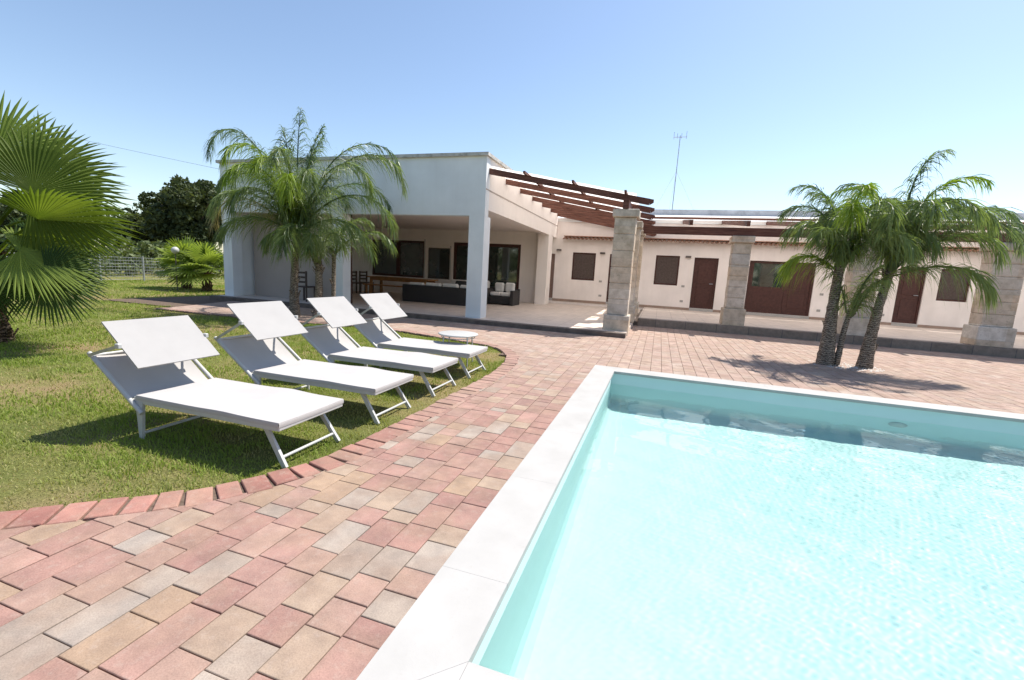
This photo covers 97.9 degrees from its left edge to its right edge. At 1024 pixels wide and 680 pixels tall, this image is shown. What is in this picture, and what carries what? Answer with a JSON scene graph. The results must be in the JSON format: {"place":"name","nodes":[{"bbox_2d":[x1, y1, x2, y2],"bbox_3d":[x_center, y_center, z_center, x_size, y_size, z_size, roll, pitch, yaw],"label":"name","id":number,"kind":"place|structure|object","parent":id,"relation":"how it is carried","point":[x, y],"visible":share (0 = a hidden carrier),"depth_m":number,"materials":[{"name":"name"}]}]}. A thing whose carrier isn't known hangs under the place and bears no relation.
{"place":"outdoors","nodes":[
{"label":"outdoors","id":0,"kind":"place"},
{"bbox_2d":[72,137,216,168],"bbox_3d":[-47.237,-20.255,36.319,67.503,14.115,0.018,6,9,18],"label":"overhead cable","id":1,"kind":"object","parent":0,"point":[145,153],"visible":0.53,"depth_m":29.77,"materials":[{"name":"metal"}]},
{"bbox_2d":[0,267,505,511],"bbox_3d":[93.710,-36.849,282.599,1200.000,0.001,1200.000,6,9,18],"label":"lawn","id":2,"kind":"structure","parent":0,"point":[31,502],"depth_m":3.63,"materials":[{"name":"green plant"}]},
{"bbox_2d":[0,194,99,243],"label":"broadleaf tree","id":3,"kind":"object","parent":2,"relation":"on","point":[14,213],"visible":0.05,"depth_m":33.51,"materials":[{"name":"green plant"}]},
{"bbox_2d":[0,90,144,343],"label":"fan palm","id":4,"kind":"object","parent":2,"relation":"on","point":[66,220],"visible":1,"depth_m":5.65,"materials":[{"name":"green plant"}]},
{"bbox_2d":[0,229,223,276],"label":"undergrowth","id":5,"kind":"object","parent":2,"relation":"on","point":[136,253],"visible":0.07,"depth_m":24.64,"materials":[{"name":"green plant"}]},
{"bbox_2d":[6,252,223,280],"bbox_3d":[-16.968,-3.444,21.636,0.058,1.140,21.434,4,9,7],"label":"wire fence","id":6,"kind":"object","parent":2,"relation":"on","point":[143,266],"visible":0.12,"depth_m":19.89,"materials":[{"name":"metal"}]},
{"bbox_2d":[108,203,166,258],"bbox_3d":[-30.497,-8.817,37.796,5.700,5.400,6.405,4,9,3],"label":"broadleaf tree","id":7,"kind":"object","parent":2,"relation":"on","point":[137,218],"visible":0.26,"depth_m":35.56,"materials":[{"name":"green plant"}]},
{"bbox_2d":[171,247,178,289],"bbox_3d":[-12.439,-2.641,16.522,0.260,1.600,0.260,6,9,18],"label":"garden lamp","id":8,"kind":"object","parent":2,"relation":"on","point":[175,250],"visible":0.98,"depth_m":16.40,"materials":[{"name":"metal"}]},
{"bbox_2d":[137,174,222,247],"bbox_3d":[-24.335,-8.814,33.986,6.328,7.224,6.676,-4,11,-39],"label":"broadleaf tree","id":9,"kind":"object","parent":2,"relation":"on","point":[177,209],"visible":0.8,"depth_m":32.00,"materials":[{"name":"green plant"}]},
{"bbox_2d":[151,235,222,288],"bbox_3d":[-12.735,-3.070,17.563,2.485,2.123,2.581,-2,10,-30],"label":"fan palm","id":10,"kind":"object","parent":2,"relation":"on","point":[168,258],"visible":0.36,"depth_m":16.98,"materials":[{"name":"green plant"}]},
{"bbox_2d":[163,241,223,290],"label":"fan palm","id":11,"kind":"object","parent":2,"relation":"on","point":[201,255],"visible":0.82,"depth_m":16.57,"materials":[{"name":"green plant"}]},
{"bbox_2d":[87,315,343,468],"bbox_3d":[-2.251,0.321,3.431,1.803,0.860,0.698,6,9,18],"label":"sun lounger","id":12,"kind":"object","parent":2,"relation":"on","point":[150,363],"visible":0.99,"depth_m":3.41,"materials":[{"name":"white metal"}]},
{"bbox_2d":[0,308,518,529],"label":"brick edging","id":13,"kind":"object","parent":2,"relation":"on","point":[39,516],"visible":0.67,"depth_m":2.71,"materials":[{"name":"red brick"}]},
{"bbox_2d":[214,301,413,424],"bbox_3d":[-1.905,0.159,4.335,1.803,0.945,0.698,6,9,18],"label":"sun lounger","id":14,"kind":"object","parent":2,"relation":"on","point":[258,352],"visible":0.99,"depth_m":4.34,"materials":[{"name":"white metal"}]},
{"bbox_2d":[301,296,457,396],"bbox_3d":[-1.577,0.028,5.255,1.803,0.960,0.699,6,9,18],"label":"sun lounger","id":15,"kind":"object","parent":2,"relation":"on","point":[332,340],"visible":0.93,"depth_m":5.28,"materials":[{"name":"white metal"}]},
{"bbox_2d":[353,293,487,378],"bbox_3d":[-1.275,-0.102,6.146,1.803,0.978,0.699,6,9,18],"label":"sun lounger","id":16,"kind":"object","parent":2,"relation":"on","point":[379,332],"visible":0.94,"depth_m":6.16,"materials":[{"name":"white metal"}]},
{"bbox_2d":[438,330,477,366],"bbox_3d":[-0.791,0.124,6.505,0.580,0.457,0.580,6,9,18],"label":"side table","id":17,"kind":"object","parent":2,"relation":"on","point":[458,334],"visible":0.93,"depth_m":6.35,"materials":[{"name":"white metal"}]},
{"bbox_2d":[548,209,1023,334],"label":"guest wing","id":18,"kind":"structure","parent":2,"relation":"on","point":[684,272],"depth_m":17.19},
{"bbox_2d":[549,254,554,299],"bbox_3d":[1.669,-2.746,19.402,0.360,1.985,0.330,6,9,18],"label":"door","id":19,"kind":"structure","parent":18,"relation":"in","point":[553,255],"depth_m":19.33,"materials":[{"name":"brown wood"}]},
{"bbox_2d":[571,252,595,280],"bbox_3d":[3.031,-3.104,18.843,0.970,1.140,0.060,6,9,18],"label":"window","id":20,"kind":"structure","parent":18,"relation":"in","point":[583,265],"depth_m":18.83,"materials":[{"name":"brown wood"}]},
{"bbox_2d":[606,254,611,303],"bbox_3d":[4.431,-2.497,18.519,0.860,2.065,0.330,6,9,18],"label":"door","id":21,"kind":"structure","parent":18,"relation":"in","point":[610,254],"depth_m":18.58,"materials":[{"name":"brown wood"}]},
{"bbox_2d":[653,255,679,285],"bbox_3d":[6.185,-2.785,17.839,0.900,1.160,0.060,6,9,18],"label":"window","id":22,"kind":"structure","parent":18,"relation":"in","point":[666,267],"depth_m":17.83,"materials":[{"name":"brown wood"}]},
{"bbox_2d":[655,132,693,213],"bbox_3d":[7.297,-7.031,19.661,2.763,4.290,2.554,6,9,18],"label":"antenna","id":23,"kind":"object","parent":18,"relation":"on","point":[676,172],"visible":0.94,"depth_m":19.89,"materials":[{"name":"metal"}]},
{"bbox_2d":[689,257,718,311],"bbox_3d":[7.527,-2.175,17.534,0.870,2.065,0.330,6,9,18],"label":"door","id":24,"kind":"structure","parent":18,"relation":"in","point":[705,270],"depth_m":17.47,"materials":[{"name":"brown wood"}]},
{"bbox_2d":[744,261,815,318],"bbox_3d":[9.996,-1.902,16.751,2.180,2.035,0.330,6,9,18],"label":"wide door","id":25,"kind":"structure","parent":18,"relation":"in","point":[760,299],"depth_m":16.73,"materials":[{"name":"brown wood"}]},
{"bbox_2d":[891,267,925,326],"bbox_3d":[13.775,-1.509,15.549,0.750,2.035,0.330,6,9,18],"label":"door","id":26,"kind":"structure","parent":18,"relation":"in","point":[908,299],"depth_m":15.51,"materials":[{"name":"brown wood"}]},
{"bbox_2d":[936,269,970,301],"bbox_3d":[14.898,-1.842,15.073,0.840,1.070,0.060,6,9,18],"label":"window","id":27,"kind":"structure","parent":18,"relation":"in","point":[946,294],"depth_m":15.08,"materials":[{"name":"brown wood"}]},
{"bbox_2d":[3,296,691,616],"bbox_3d":[2.451,0.728,5.128,30.300,0.003,17.000,6,9,18],"label":"paving bed","id":28,"kind":"object","parent":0,"point":[180,301],"visible":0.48,"depth_m":12.06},
{"bbox_2d":[209,295,625,338],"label":"terrace kerb","id":29,"kind":"structure","parent":28,"relation":"on","point":[503,324],"depth_m":11.10,"materials":[{"name":"grey concrete"}]},
{"bbox_2d":[633,309,642,324],"bbox_3d":[4.477,-0.832,15.664,0.116,0.138,5.600,6,9,18],"label":"terrace step","id":30,"kind":"object","parent":28,"relation":"on","point":[636,320],"visible":0.43,"depth_m":13.64,"materials":[{"name":"stone"}]},
{"bbox_2d":[637,317,1023,358],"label":"walkway kerb","id":31,"kind":"structure","parent":28,"relation":"on","point":[961,348],"depth_m":11.41,"materials":[{"name":"stone"}]},
{"bbox_2d":[220,291,640,334],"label":"terrace floor","id":32,"kind":"structure","parent":0,"point":[571,316],"depth_m":13.79,"materials":[{"name":"tile"}]},
{"bbox_2d":[298,271,314,301],"bbox_3d":[-6.372,-1.664,13.737,0.440,0.920,0.440,5,9,13],"label":"chair","id":33,"kind":"object","parent":32,"relation":"on","point":[305,287],"visible":0.58,"depth_m":13.52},
{"bbox_2d":[352,271,364,293],"bbox_3d":[-6.309,-2.369,18.348,0.440,0.920,0.440,4,9,8],"label":"chair","id":34,"kind":"object","parent":32,"relation":"on","point":[360,283],"visible":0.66,"depth_m":18.25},
{"bbox_2d":[359,271,373,292],"bbox_3d":[-6.248,-2.491,19.161,0.440,0.920,0.440,8,10,27],"label":"chair","id":35,"kind":"object","parent":32,"relation":"on","point":[360,275],"visible":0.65,"depth_m":19.14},
{"bbox_2d":[363,283,401,293],"bbox_3d":[-4.740,-1.933,17.622,2.500,0.450,0.344,6,9,18],"label":"bench","id":36,"kind":"object","parent":32,"relation":"on","point":[366,287],"visible":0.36,"depth_m":17.79,"materials":[{"name":"orange wood"}]},
{"bbox_2d":[215,152,557,317],"bbox_3d":[-3.596,-3.538,16.449,8.900,4.100,8.360,6,9,18],"label":"villa","id":37,"kind":"object","parent":32,"relation":"on","point":[472,221],"visible":0.69,"depth_m":14.19,"materials":[{"name":"white paint"}]},
{"bbox_2d":[372,239,423,277],"bbox_3d":[-5.204,-3.742,20.461,2.750,1.630,0.080,6,9,18],"label":"window","id":38,"kind":"structure","parent":37,"relation":"in","point":[409,262],"depth_m":20.41,"materials":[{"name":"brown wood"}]},
{"bbox_2d":[428,248,449,279],"bbox_3d":[-3.224,-3.402,19.850,1.100,1.360,0.080,6,9,18],"label":"window","id":39,"kind":"structure","parent":37,"relation":"in","point":[438,258],"depth_m":19.85,"materials":[{"name":"glass"}]},
{"bbox_2d":[453,242,520,288],"bbox_3d":[-1.113,-2.949,19.210,3.080,2.370,0.080,6,9,18],"label":"sliding door","id":40,"kind":"structure","parent":37,"relation":"in","point":[504,259],"depth_m":18.99,"materials":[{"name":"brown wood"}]},
{"bbox_2d":[367,276,437,293],"bbox_3d":[-4.498,-2.173,18.304,2.800,0.745,0.894,6,9,18],"label":"dining table","id":41,"kind":"object","parent":32,"relation":"on","point":[398,279],"visible":0.78,"depth_m":18.07,"materials":[{"name":"orange wood"}]},
{"bbox_2d":[402,282,486,305],"bbox_3d":[-2.392,-1.664,15.841,2.920,0.716,0.850,6,9,18],"label":"sofa","id":42,"kind":"object","parent":32,"relation":"on","point":[444,293],"visible":0.81,"depth_m":15.51,"materials":[{"name":"wicker"}]},
{"bbox_2d":[487,282,519,305],"bbox_3d":[-0.349,-1.751,16.797,1.100,0.822,0.850,6,9,18],"label":"armchair","id":43,"kind":"object","parent":32,"relation":"on","point":[499,293],"visible":0.92,"depth_m":16.62,"materials":[{"name":"wicker"}]},
{"bbox_2d":[451,279,492,288],"bbox_3d":[-1.779,-2.036,18.110,2.000,0.829,0.800,6,9,18],"label":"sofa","id":44,"kind":"object","parent":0,"point":[453,281],"visible":0.16,"depth_m":18.26,"materials":[{"name":"fabric"}]},
{"bbox_2d":[455,281,466,287],"bbox_3d":[-1.994,-2.137,17.403,0.480,0.340,0.140,6,-3,18],"label":"cushion","id":45,"kind":"object","parent":44,"relation":"on","point":[459,283],"visible":0.43,"depth_m":17.34,"materials":[{"name":"black fabric"}]},
{"bbox_2d":[0,301,1023,679],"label":"brick paving","id":46,"kind":"structure","parent":0,"point":[370,541],"depth_m":2.17,"materials":[{"name":"brick"}]},
{"bbox_2d":[257,223,350,317],"bbox_3d":[-4.837,-1.612,10.460,1.980,2.257,2.510,-1,10,-25],"label":"feather palm","id":47,"kind":"object","parent":46,"relation":"on","point":[309,246],"visible":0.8,"depth_m":9.95,"materials":[{"name":"green plant"}]},
{"bbox_2d":[202,106,409,316],"bbox_3d":[-4.946,-2.963,10.466,4.369,4.904,4.548,-1,10,-26],"label":"feather palm","id":48,"kind":"object","parent":46,"relation":"on","point":[292,202],"visible":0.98,"depth_m":9.84,"materials":[{"name":"green plant"}]},
{"bbox_2d":[301,216,398,296],"bbox_3d":[-3.817,-1.736,10.860,2.674,2.457,1.419,6,9,18],"label":"feather palm","id":49,"kind":"object","parent":46,"relation":"on","point":[333,274],"visible":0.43,"depth_m":10.55,"materials":[{"name":"green plant"}]},
{"bbox_2d":[602,209,640,335],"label":"stone pillar","id":50,"kind":"structure","parent":46,"relation":"on","point":[616,317],"depth_m":10.40,"materials":[{"name":"beige stone"}]},
{"bbox_2d":[489,166,656,236],"bbox_3d":[2.528,-4.167,14.346,4.062,1.044,8.250,6,9,18],"label":"side pergola","id":51,"kind":"object","parent":50,"relation":"on","point":[583,202],"visible":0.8,"depth_m":12.09,"materials":[{"name":"brown wood"}]},
{"bbox_2d":[356,365,1023,679],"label":"swimming pool","id":52,"kind":"structure","parent":46,"relation":"in","point":[445,628],"depth_m":2.46,"materials":[{"name":"white stone"}]},
{"bbox_2d":[479,384,1023,679],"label":"water","id":53,"kind":"structure","parent":52,"relation":"in","point":[685,536],"depth_m":2.61,"materials":[{"name":"teal liquid"}]},
{"bbox_2d":[771,182,944,365],"bbox_3d":[5.886,-1.164,7.867,2.263,3.302,2.436,-1,10,-25],"label":"feather palm","id":54,"kind":"object","parent":46,"relation":"on","point":[840,252],"visible":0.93,"depth_m":7.58,"materials":[{"name":"green plant"}]},
{"bbox_2d":[813,260,922,365],"bbox_3d":[6.168,-0.449,7.899,1.419,1.910,1.367,-1,10,-25],"label":"feather palm","id":55,"kind":"object","parent":46,"relation":"on","point":[860,297],"visible":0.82,"depth_m":7.77,"materials":[{"name":"green plant"}]},
{"bbox_2d":[817,149,1023,368],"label":"feather palm","id":56,"kind":"object","parent":46,"relation":"on","point":[977,215],"visible":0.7,"depth_m":7.11,"materials":[{"name":"green plant"}]},
{"bbox_2d":[0,0,1023,252],"label":"sky","id":57,"kind":"structure","parent":0,"point":[769,98],"materials":[{"name":"blue"}]},
{"bbox_2d":[628,221,643,322],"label":"stone pillar","id":58,"kind":"structure","parent":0,"point":[632,306],"depth_m":12.48,"materials":[{"name":"beige stone"}]},
{"bbox_2d":[634,230,645,316],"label":"stone pillar","id":59,"kind":"structure","parent":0,"point":[636,303],"depth_m":14.65,"materials":[{"name":"beige stone"}]},
{"bbox_2d":[639,307,1023,348],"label":"walkway floor","id":60,"kind":"structure","parent":0,"point":[924,334],"depth_m":13.81,"materials":[{"name":"tile"}]},
{"bbox_2d":[719,236,755,326],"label":"stone pillar","id":61,"kind":"structure","parent":60,"relation":"on","point":[733,312],"depth_m":12.07,"materials":[{"name":"beige stone"}]},
{"bbox_2d":[837,241,879,335],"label":"stone pillar","id":62,"kind":"structure","parent":60,"relation":"on","point":[857,327],"depth_m":11.26,"materials":[{"name":"beige stone"}]},
{"bbox_2d":[960,242,1023,347],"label":"stone pillar","id":63,"kind":"structure","parent":60,"relation":"on","point":[994,329],"depth_m":10.41,"materials":[{"name":"beige stone"}]},
{"bbox_2d":[643,216,1023,242],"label":"pergola","id":64,"kind":"object","parent":63,"relation":"on","point":[728,231],"visible":0.47,"depth_m":12.26,"materials":[{"name":"brown wood"}]},
{"bbox_2d":[808,360,884,371],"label":"gravel","id":65,"kind":"structure","parent":0,"point":[856,367],"depth_m":7.80,"materials":[{"name":"white gravel"}]}
]}

